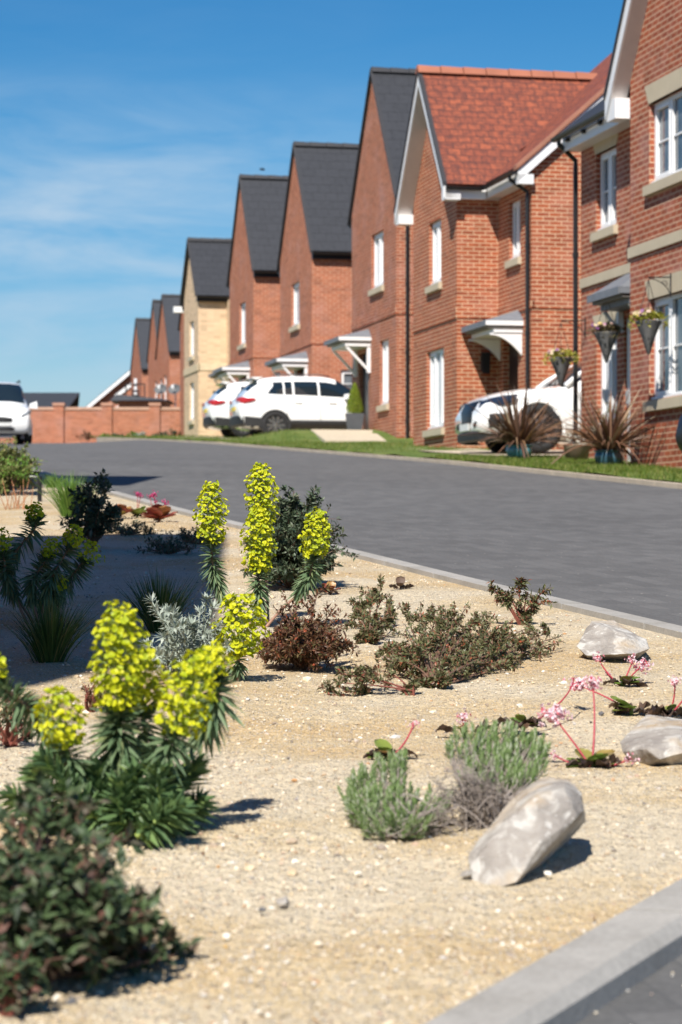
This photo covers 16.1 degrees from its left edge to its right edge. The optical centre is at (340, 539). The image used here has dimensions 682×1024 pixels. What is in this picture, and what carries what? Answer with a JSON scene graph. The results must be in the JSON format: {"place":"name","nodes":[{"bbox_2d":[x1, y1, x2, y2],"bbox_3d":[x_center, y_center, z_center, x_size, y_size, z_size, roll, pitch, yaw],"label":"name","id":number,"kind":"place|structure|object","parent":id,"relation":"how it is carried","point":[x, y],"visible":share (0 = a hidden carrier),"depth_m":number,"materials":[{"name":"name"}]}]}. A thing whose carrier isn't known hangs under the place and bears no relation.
{"place":"outdoors","nodes":[
{"label":"outdoors","id":0,"kind":"place"},
{"bbox_2d":[0,0,622,406],"label":"sky","id":1,"kind":"structure","parent":0,"point":[129,129],"materials":[{"name":"blue"}]},
{"bbox_2d":[0,477,681,1023],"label":"gravel bed","id":2,"kind":"object","parent":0,"point":[426,871],"visible":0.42,"depth_m":5.00,"materials":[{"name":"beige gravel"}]},
{"bbox_2d":[0,693,35,746],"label":"twiggy shrub","id":3,"kind":"object","parent":2,"relation":"on","point":[9,738],"visible":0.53,"depth_m":6.20,"materials":[{"name":"green plant"}]},
{"bbox_2d":[0,436,42,494],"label":"evergreen shrub","id":4,"kind":"object","parent":2,"relation":"on","point":[7,481],"visible":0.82,"depth_m":22.22,"materials":[{"name":"green plant"}]},
{"bbox_2d":[0,453,47,509],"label":"dry stems","id":5,"kind":"object","parent":2,"relation":"on","point":[15,495],"visible":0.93,"depth_m":19.30,"materials":[{"name":"plant"}]},
{"bbox_2d":[0,932,49,1016],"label":"broadleaf shrub","id":6,"kind":"object","parent":2,"relation":"on","point":[13,983],"visible":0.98,"depth_m":3.49,"materials":[{"name":"green plant"}]},
{"bbox_2d":[29,475,41,501],"bbox_3d":[-2.653,-0.427,21.014,0.107,0.265,0.040,0,0,0],"label":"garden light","id":7,"kind":"object","parent":2,"relation":"on","point":[39,495],"visible":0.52,"depth_m":21.00,"materials":[{"name":"black plastic"}]},
{"bbox_2d":[24,472,46,488],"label":"paving slab","id":8,"kind":"structure","parent":2,"relation":"on","point":[41,473],"depth_m":23.95,"materials":[{"name":"concrete"}]},
{"bbox_2d":[0,501,105,622],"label":"euphorbia","id":9,"kind":"object","parent":2,"relation":"on","point":[57,582],"visible":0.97,"depth_m":9.53,"materials":[{"name":"green plant"}]},
{"bbox_2d":[0,588,105,662],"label":"grass tuft","id":10,"kind":"object","parent":2,"relation":"on","point":[51,637],"visible":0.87,"depth_m":8.18,"materials":[{"name":"green plant"}]},
{"bbox_2d":[42,471,69,487],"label":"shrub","id":11,"kind":"object","parent":2,"relation":"on","point":[49,481],"visible":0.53,"depth_m":23.69,"materials":[{"name":"green plant"}]},
{"bbox_2d":[31,468,108,516],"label":"grass tuft","id":12,"kind":"object","parent":2,"relation":"on","point":[64,504],"visible":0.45,"depth_m":18.00,"materials":[{"name":"green plant"}]},
{"bbox_2d":[57,468,123,548],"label":"dark shrub","id":13,"kind":"object","parent":2,"relation":"on","point":[96,522],"visible":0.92,"depth_m":14.24,"materials":[{"name":"green plant"}]},
{"bbox_2d":[80,681,104,711],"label":"rusty seedling","id":14,"kind":"object","parent":2,"relation":"on","point":[89,699],"visible":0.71,"depth_m":6.91,"materials":[{"name":"brown plant"}]},
{"bbox_2d":[0,769,203,997],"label":"broadleaf shrub","id":15,"kind":"object","parent":2,"relation":"on","point":[77,910],"visible":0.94,"depth_m":3.69,"materials":[{"name":"green plant"}]},
{"bbox_2d":[0,600,245,850],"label":"euphorbia","id":16,"kind":"object","parent":2,"relation":"on","point":[159,801],"visible":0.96,"depth_m":4.91,"materials":[{"name":"green plant"}]},
{"bbox_2d":[117,504,132,517],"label":"bergenia","id":17,"kind":"object","parent":2,"relation":"on","point":[124,510],"visible":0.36,"depth_m":17.81,"materials":[{"name":"red plant"}]},
{"bbox_2d":[106,519,163,536],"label":"plant","id":18,"kind":"object","parent":2,"relation":"on","point":[128,530],"visible":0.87,"depth_m":15.67,"materials":[{"name":"green plant"}]},
{"bbox_2d":[127,491,146,517],"bbox_3d":[-1.511,-0.259,17.990,0.174,0.209,0.208,0,0,16],"label":"bergenia","id":19,"kind":"object","parent":2,"relation":"on","point":[137,511],"visible":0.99,"depth_m":17.98,"materials":[{"name":"green plant"}]},
{"bbox_2d":[113,565,202,632],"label":"grass tuft","id":20,"kind":"object","parent":2,"relation":"on","point":[163,596],"visible":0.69,"depth_m":9.25,"materials":[{"name":"green plant"}]},
{"bbox_2d":[141,490,177,521],"bbox_3d":[-1.306,-0.236,17.336,0.270,0.240,0.198,0,0,0],"label":"bergenia","id":21,"kind":"object","parent":2,"relation":"on","point":[157,512],"visible":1,"depth_m":17.30,"materials":[{"name":"red plant"}]},
{"bbox_2d":[133,535,202,555],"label":"plant","id":22,"kind":"object","parent":2,"relation":"on","point":[168,547],"visible":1,"depth_m":13.84,"materials":[{"name":"green plant"}]},
{"bbox_2d":[140,591,234,679],"bbox_3d":[-0.497,0.333,7.742,0.310,0.341,0.654,0,0,-6],"label":"silver plant","id":23,"kind":"object","parent":2,"relation":"on","point":[181,636],"visible":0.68,"depth_m":7.63,"materials":[{"name":"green plant"}]},
{"bbox_2d":[159,526,225,544],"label":"plant","id":24,"kind":"object","parent":2,"relation":"on","point":[183,535],"visible":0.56,"depth_m":14.71,"materials":[{"name":"green plant"}]},
{"bbox_2d":[209,592,270,681],"bbox_3d":[-0.313,0.314,7.560,0.192,0.300,0.183,0,0,40],"label":"euphorbia","id":25,"kind":"object","parent":2,"relation":"on","point":[234,606],"visible":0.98,"depth_m":7.54,"materials":[{"name":"yellow plant"}]},
{"bbox_2d":[192,462,332,626],"bbox_3d":[-0.309,0.020,9.545,0.553,0.658,0.294,0,0,0],"label":"euphorbia","id":26,"kind":"object","parent":2,"relation":"on","point":[259,514],"visible":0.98,"depth_m":9.47,"materials":[{"name":"yellow plant"}]},
{"bbox_2d":[276,896,289,906],"bbox_3d":[-0.102,0.643,4.287,0.025,0.019,0.020,0,0,-33],"label":"stone","id":27,"kind":"object","parent":2,"relation":"on","point":[283,901],"visible":1,"depth_m":4.28,"materials":[{"name":"stone"}]},
{"bbox_2d":[240,485,360,588],"bbox_3d":[-0.233,-0.004,11.340,0.540,0.513,0.569,0,0,38],"label":"evergreen shrub","id":28,"kind":"object","parent":2,"relation":"on","point":[288,526],"visible":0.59,"depth_m":11.24,"materials":[{"name":"green plant"}]},
{"bbox_2d":[255,584,360,671],"bbox_3d":[-0.112,0.296,8.097,0.369,0.293,0.480,0,0,0],"label":"rusty shrub","id":29,"kind":"object","parent":2,"relation":"on","point":[307,643],"visible":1,"depth_m":8.03,"materials":[{"name":"brown plant"}]},
{"bbox_2d":[315,581,339,594],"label":"bergenia","id":30,"kind":"object","parent":2,"relation":"on","point":[333,586],"visible":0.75,"depth_m":10.99,"materials":[{"name":"red plant"}]},
{"bbox_2d":[316,651,420,696],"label":"sprawling shrub","id":31,"kind":"object","parent":2,"relation":"on","point":[363,674],"visible":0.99,"depth_m":7.31,"materials":[{"name":"brown plant"}]},
{"bbox_2d":[344,574,397,644],"bbox_3d":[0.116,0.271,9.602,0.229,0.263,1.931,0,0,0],"label":"sprawling shrub","id":32,"kind":"object","parent":2,"relation":"on","point":[372,629],"visible":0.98,"depth_m":9.17,"materials":[{"name":"green plant"}]},
{"bbox_2d":[363,720,419,760],"bbox_3d":[0.126,0.501,6.000,0.143,0.111,0.103,0,0,0],"label":"bergenia","id":33,"kind":"object","parent":2,"relation":"on","point":[383,746],"visible":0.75,"depth_m":6.00,"materials":[{"name":"green plant"}]},
{"bbox_2d":[336,747,460,840],"bbox_3d":[0.119,0.536,5.100,0.257,0.166,0.439,0,0,0],"label":"lavender","id":34,"kind":"object","parent":2,"relation":"on","point":[387,813],"visible":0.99,"depth_m":5.03,"materials":[{"name":"green plant"}]},
{"bbox_2d":[389,576,413,588],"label":"bergenia","id":35,"kind":"object","parent":2,"relation":"on","point":[400,581],"visible":1,"depth_m":11.24,"materials":[{"name":"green plant"}]},
{"bbox_2d":[436,708,490,732],"bbox_3d":[0.326,0.489,6.452,0.147,0.082,0.065,0,0,0],"label":"bergenia","id":36,"kind":"object","parent":2,"relation":"on","point":[446,728],"visible":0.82,"depth_m":6.44,"materials":[{"name":"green plant"}]},
{"bbox_2d":[376,599,564,688],"bbox_3d":[0.461,0.354,8.593,0.694,0.244,2.380,0,0,0],"label":"sprawling shrub","id":37,"kind":"object","parent":2,"relation":"on","point":[445,670],"visible":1,"depth_m":8.08,"materials":[{"name":"green plant"}]},
{"bbox_2d":[424,718,551,831],"bbox_3d":[0.325,0.505,5.214,0.249,0.212,0.537,0,0,10],"label":"lavender","id":38,"kind":"object","parent":2,"relation":"on","point":[489,777],"visible":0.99,"depth_m":5.22,"materials":[{"name":"green plant"}]},
{"bbox_2d":[486,577,556,625],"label":"leggy shrub","id":39,"kind":"object","parent":2,"relation":"on","point":[506,599],"visible":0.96,"depth_m":9.53,"materials":[{"name":"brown plant"}]},
{"bbox_2d":[468,778,585,886],"bbox_3d":[0.370,0.574,4.680,0.200,0.200,0.413,0,0,18],"label":"rock","id":40,"kind":"object","parent":2,"relation":"on","point":[537,824],"visible":0.88,"depth_m":4.58,"materials":[{"name":"stone"}]},
{"bbox_2d":[497,675,576,730],"bbox_3d":[0.583,0.454,6.675,0.134,0.140,0.402,0,0,39],"label":"bergenia","id":41,"kind":"object","parent":2,"relation":"on","point":[520,720],"visible":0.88,"depth_m":6.54,"materials":[{"name":"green plant"}]},
{"bbox_2d":[537,674,639,767],"bbox_3d":[0.596,0.449,5.874,0.174,0.233,0.219,0,0,-33],"label":"bergenia","id":42,"kind":"object","parent":2,"relation":"on","point":[591,759],"visible":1,"depth_m":5.88,"materials":[{"name":"pink plant"}]},
{"bbox_2d":[563,676,650,714],"bbox_3d":[0.757,0.449,6.887,0.268,0.113,0.117,0,0,23],"label":"bergenia","id":43,"kind":"object","parent":2,"relation":"on","point":[622,706],"visible":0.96,"depth_m":6.87,"materials":[{"name":"green plant"}]},
{"bbox_2d":[577,620,648,659],"bbox_3d":[0.967,0.355,8.499,0.243,0.132,0.592,0,0,10],"label":"rock","id":44,"kind":"object","parent":2,"relation":"on","point":[611,640],"visible":0.98,"depth_m":8.32,"materials":[{"name":"stone"}]},
{"bbox_2d":[592,651,654,686],"bbox_3d":[0.886,0.408,7.502,0.188,0.120,0.139,0,0,-14],"label":"bergenia","id":45,"kind":"object","parent":2,"relation":"on","point":[631,679],"visible":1,"depth_m":7.52,"materials":[{"name":"pink plant"}]},
{"bbox_2d":[620,715,681,764],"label":"rock","id":46,"kind":"object","parent":2,"relation":"on","point":[651,740],"visible":0.91,"depth_m":5.91,"materials":[{"name":"stone"}]},
{"bbox_2d":[644,675,681,716],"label":"bergenia","id":47,"kind":"object","parent":2,"relation":"on","point":[669,710],"visible":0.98,"depth_m":6.77,"materials":[{"name":"pink plant"}]},
{"bbox_2d":[0,439,681,1023],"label":"road","id":48,"kind":"structure","parent":0,"point":[610,545],"depth_m":19.33,"materials":[{"name":"grey asphalt"}]},
{"bbox_2d":[0,380,37,444],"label":"van","id":49,"kind":"object","parent":48,"relation":"on","point":[15,417],"visible":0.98,"depth_m":70.04,"materials":[{"name":"white metal"}]},
{"bbox_2d":[31,468,681,1023],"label":"kerb","id":50,"kind":"structure","parent":48,"relation":"on","point":[587,974],"depth_m":3.85,"materials":[{"name":"concrete"}]},
{"bbox_2d":[97,436,681,488],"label":"kerb","id":51,"kind":"structure","parent":48,"relation":"on","point":[573,475],"depth_m":33.22,"materials":[{"name":"grey concrete"}]},
{"bbox_2d":[90,427,681,482],"bbox_3d":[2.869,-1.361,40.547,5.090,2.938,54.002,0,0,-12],"label":"lawn","id":52,"kind":"structure","parent":0,"point":[387,437],"depth_m":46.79,"materials":[{"name":"green plant"}]},
{"bbox_2d":[506,445,532,457],"bbox_3d":[2.547,-1.245,34.600,0.403,0.200,0.403,0,0,0],"label":"flower pot","id":53,"kind":"object","parent":52,"relation":"on","point":[513,451],"visible":0.72,"depth_m":34.45,"materials":[{"name":"teal ceramic"}]},
{"bbox_2d":[450,378,589,458],"bbox_3d":[2.532,-1.520,34.621,2.320,1.658,2.088,0,0,0],"label":"spiky plant","id":54,"kind":"object","parent":53,"relation":"in","point":[516,432],"visible":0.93,"depth_m":34.43,"materials":[{"name":"brown plant"}]},
{"bbox_2d":[563,445,589,459],"bbox_3d":[3.316,-1.218,34.000,0.400,0.210,0.394,0,0,0],"label":"flower pot","id":55,"kind":"object","parent":52,"relation":"on","point":[578,453],"visible":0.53,"depth_m":33.85,"materials":[{"name":"beige stone"}]},
{"bbox_2d":[563,430,585,444],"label":"potted flowers","id":56,"kind":"object","parent":55,"relation":"in","point":[572,440],"visible":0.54,"depth_m":33.96,"materials":[{"name":"white plant"}]},
{"bbox_2d":[593,450,623,465],"bbox_3d":[3.454,-1.037,31.200,0.392,0.220,0.392,0,0,0],"label":"flower pot","id":57,"kind":"object","parent":52,"relation":"on","point":[608,456],"visible":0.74,"depth_m":31.05,"materials":[{"name":"blue ceramic"}]},
{"bbox_2d":[514,375,667,469],"bbox_3d":[3.524,-1.450,31.135,2.441,1.445,2.105,0,0,44],"label":"spiky plant","id":58,"kind":"object","parent":57,"relation":"in","point":[607,435],"visible":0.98,"depth_m":31.06,"materials":[{"name":"brown plant"}]},
{"bbox_2d":[675,415,681,452],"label":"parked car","id":59,"kind":"object","parent":52,"relation":"on","point":[678,436],"visible":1,"depth_m":27.22,"materials":[{"name":"blue metal"}]},
{"bbox_2d":[218,438,564,454],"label":"driveway","id":60,"kind":"structure","parent":0,"point":[550,452],"depth_m":39.49,"materials":[{"name":"beige concrete"}]},
{"bbox_2d":[202,379,251,437],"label":"parked car","id":61,"kind":"object","parent":60,"relation":"on","point":[215,411],"visible":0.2,"depth_m":67.01,"materials":[{"name":"white metal"}]},
{"bbox_2d":[229,374,351,435],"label":"parked car","id":62,"kind":"object","parent":60,"relation":"on","point":[257,405],"visible":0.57,"depth_m":60.35,"materials":[{"name":"white metal"}]},
{"bbox_2d":[455,361,580,455],"bbox_3d":[4.346,-2.210,39.130,4.890,1.709,2.240,0,0,-12],"label":"parked car","id":63,"kind":"object","parent":60,"relation":"on","point":[550,386],"visible":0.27,"depth_m":37.99,"materials":[{"name":"white metal"}]},
{"bbox_2d":[311,429,484,455],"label":"path","id":64,"kind":"structure","parent":0,"point":[343,435],"depth_m":53.78,"materials":[{"name":"concrete"}]},
{"bbox_2d":[345,413,363,429],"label":"flower pot","id":65,"kind":"object","parent":64,"relation":"on","point":[354,421],"visible":0.86,"depth_m":55.76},
{"bbox_2d":[345,382,363,412],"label":"clipped conifer","id":66,"kind":"object","parent":65,"relation":"in","point":[356,403],"visible":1,"depth_m":55.86,"materials":[{"name":"green plant"}]},
{"bbox_3d":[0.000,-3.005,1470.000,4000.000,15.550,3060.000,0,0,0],"label":"ground","id":67,"kind":"structure","parent":0,"visible":0},
{"bbox_2d":[24,393,79,406],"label":"house","id":68,"kind":"structure","parent":67,"relation":"on","point":[49,399],"depth_m":148.93,"materials":[{"name":"brick"}]},
{"bbox_2d":[0,403,179,442],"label":"garden wall","id":69,"kind":"structure","parent":67,"relation":"on","point":[58,423],"depth_m":105.00,"materials":[{"name":"brick"}]},
{"bbox_2d":[86,370,130,406],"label":"house","id":70,"kind":"structure","parent":67,"relation":"on","point":[108,394],"depth_m":160.00,"materials":[{"name":"paint"}]},
{"bbox_2d":[130,318,149,396],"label":"house","id":71,"kind":"structure","parent":67,"relation":"on","point":[139,368],"depth_m":152.16,"materials":[{"name":"brick"}]},
{"bbox_2d":[110,394,173,406],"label":"shed","id":72,"kind":"structure","parent":67,"relation":"on","point":[127,401],"depth_m":111.00,"materials":[{"name":"brick"}]},
{"bbox_2d":[125,379,144,396],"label":"basketball hoop","id":73,"kind":"object","parent":72,"relation":"on","point":[135,384],"visible":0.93,"depth_m":112.00,"materials":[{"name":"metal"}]},
{"bbox_2d":[146,299,160,397],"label":"house","id":74,"kind":"structure","parent":67,"relation":"on","point":[151,350],"depth_m":133.70,"materials":[{"name":"brick"}]},
{"bbox_2d":[154,384,166,398],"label":"satellite dish","id":75,"kind":"object","parent":67,"relation":"on","point":[160,388],"visible":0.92,"depth_m":121.48,"materials":[{"name":"white metal"}]},
{"bbox_2d":[155,294,179,406],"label":"house","id":76,"kind":"structure","parent":67,"relation":"on","point":[167,355],"depth_m":126.32,"materials":[{"name":"brick"}]},
{"bbox_2d":[168,384,179,406],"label":"satellite dish","id":77,"kind":"object","parent":67,"relation":"on","point":[174,389],"visible":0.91,"depth_m":121.49,"materials":[{"name":"white metal"}]},
{"bbox_2d":[178,313,183,435],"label":"house","id":78,"kind":"structure","parent":67,"relation":"on","point":[181,324],"depth_m":100.71,"materials":[{"name":"brick"}]},
{"bbox_2d":[173,237,230,442],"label":"house","id":79,"kind":"structure","parent":67,"relation":"on","point":[204,305],"depth_m":82.26,"materials":[{"name":"beige brick"}]},
{"bbox_2d":[187,322,193,361],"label":"window","id":80,"kind":"structure","parent":79,"relation":"in","point":[190,358],"depth_m":83.60,"materials":[{"name":"white plastic"}]},
{"bbox_2d":[187,383,193,424],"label":"window","id":81,"kind":"structure","parent":79,"relation":"in","point":[190,422],"depth_m":83.60,"materials":[{"name":"white plastic"}]},
{"bbox_2d":[213,174,287,445],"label":"house","id":82,"kind":"structure","parent":67,"relation":"on","point":[253,280],"depth_m":72.89,"materials":[{"name":"brick"}]},
{"bbox_2d":[237,302,245,350],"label":"window","id":83,"kind":"structure","parent":82,"relation":"in","point":[243,345],"depth_m":74.01,"materials":[{"name":"white plastic"}]},
{"bbox_2d":[265,141,358,450],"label":"house","id":84,"kind":"structure","parent":67,"relation":"on","point":[314,264],"depth_m":64.33,"materials":[{"name":"brick"}]},
{"bbox_2d":[288,282,299,332],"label":"window","id":85,"kind":"structure","parent":84,"relation":"in","point":[296,326],"depth_m":65.81,"materials":[{"name":"white plastic"}]},
{"bbox_2d":[341,370,351,388],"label":"window","id":86,"kind":"structure","parent":84,"relation":"in","point":[346,375],"depth_m":63.70,"materials":[{"name":"white plastic"}]},
{"bbox_2d":[324,67,415,455],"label":"house","id":87,"kind":"structure","parent":67,"relation":"on","point":[377,343],"depth_m":55.70,"materials":[{"name":"red brick"}]},
{"bbox_2d":[363,354,368,429],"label":"door","id":88,"kind":"structure","parent":87,"relation":"in","point":[365,375],"depth_m":57.41,"materials":[{"name":"grey metal"}]},
{"bbox_2d":[368,232,383,296],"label":"window","id":89,"kind":"structure","parent":87,"relation":"in","point":[378,239],"depth_m":55.99,"materials":[{"name":"white plastic"}]},
{"bbox_2d":[376,340,388,411],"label":"window","id":90,"kind":"structure","parent":87,"relation":"in","point":[382,407],"depth_m":55.37,"materials":[{"name":"white plastic"}]},
{"bbox_2d":[393,53,611,463],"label":"house","id":91,"kind":"structure","parent":67,"relation":"on","point":[484,193],"depth_m":44.72,"materials":[{"name":"red brick"}]},
{"bbox_2d":[425,220,441,293],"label":"window","id":92,"kind":"structure","parent":91,"relation":"in","point":[437,285],"depth_m":46.20,"materials":[{"name":"white plastic"}]},
{"bbox_2d":[422,348,444,437],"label":"window","id":93,"kind":"structure","parent":91,"relation":"in","point":[436,357],"depth_m":46.33,"materials":[{"name":"white plastic"}]},
{"bbox_2d":[504,200,520,268],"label":"window","id":94,"kind":"structure","parent":91,"relation":"in","point":[516,260],"depth_m":43.77,"materials":[{"name":"white plastic"}]},
{"bbox_2d":[509,344,517,389],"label":"door","id":95,"kind":"structure","parent":91,"relation":"in","point":[513,354],"depth_m":44.16,"materials":[{"name":"grey metal"}]},
{"bbox_2d":[550,0,681,482],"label":"house","id":96,"kind":"structure","parent":67,"relation":"on","point":[623,136],"depth_m":31.72,"materials":[{"name":"red brick"}]},
{"bbox_2d":[561,317,585,336],"bbox_3d":[3.417,-3.127,35.550,0.422,0.300,0.019,0,0,-26],"label":"basket bracket","id":97,"kind":"object","parent":96,"relation":"attached to","point":[584,320],"visible":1,"depth_m":35.61,"materials":[{"name":"metal"}]},
{"bbox_2d":[542,323,579,386],"bbox_3d":[3.237,-2.707,35.458,0.564,0.941,0.554,0,0,-24],"label":"hanging basket","id":98,"kind":"object","parent":97,"relation":"hanging from","point":[561,362],"visible":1,"depth_m":35.37,"materials":[{"name":"wicker"}]},
{"bbox_2d":[590,133,618,242],"bbox_3d":[3.908,-5.075,34.781,0.340,1.490,1.230,0,0,-12],"label":"window","id":99,"kind":"structure","parent":96,"relation":"in","point":[609,227],"depth_m":34.81,"materials":[{"name":"white plastic"}]},
{"bbox_2d":[593,311,617,431],"bbox_3d":[3.913,-2.385,34.757,0.338,1.750,1.220,0,0,-12],"label":"window","id":100,"kind":"structure","parent":96,"relation":"in","point":[609,369],"depth_m":34.79,"materials":[{"name":"white plastic"}]},
{"bbox_2d":[625,319,629,460],"bbox_3d":[4.126,-2.049,33.503,0.100,2.097,0.994,0,0,-12],"label":"door","id":101,"kind":"structure","parent":96,"relation":"in","point":[628,328],"depth_m":33.92,"materials":[{"name":"white plastic"}]},
{"bbox_2d":[648,273,671,296],"bbox_3d":[4.003,-3.200,30.356,0.354,0.300,0.019,0,0,-29],"label":"basket bracket","id":102,"kind":"object","parent":96,"relation":"attached to","point":[664,283],"visible":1,"depth_m":30.40,"materials":[{"name":"metal"}]},
{"bbox_2d":[627,280,669,354],"bbox_3d":[3.849,-2.780,30.274,0.548,0.941,0.560,0,0,0],"label":"hanging basket","id":103,"kind":"object","parent":102,"relation":"hanging from","point":[648,329],"visible":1,"depth_m":30.19,"materials":[{"name":"wicker"}]},
{"bbox_2d":[642,67,681,196],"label":"window","id":104,"kind":"structure","parent":96,"relation":"in","point":[668,112],"depth_m":30.71,"materials":[{"name":"white plastic"}]},
{"bbox_2d":[642,270,681,411],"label":"window","id":105,"kind":"structure","parent":96,"relation":"in","point":[668,342],"depth_m":30.71,"materials":[{"name":"white plastic"}]},
{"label":"basket bracket","id":106,"kind":"object","parent":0,"visible":0},
{"bbox_2d":[585,302,625,362],"bbox_3d":[3.674,-2.919,33.559,0.569,0.941,0.556,0,0,0],"label":"hanging basket","id":107,"kind":"object","parent":106,"relation":"hanging from","point":[606,338],"visible":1,"depth_m":33.47,"materials":[{"name":"wicker"}]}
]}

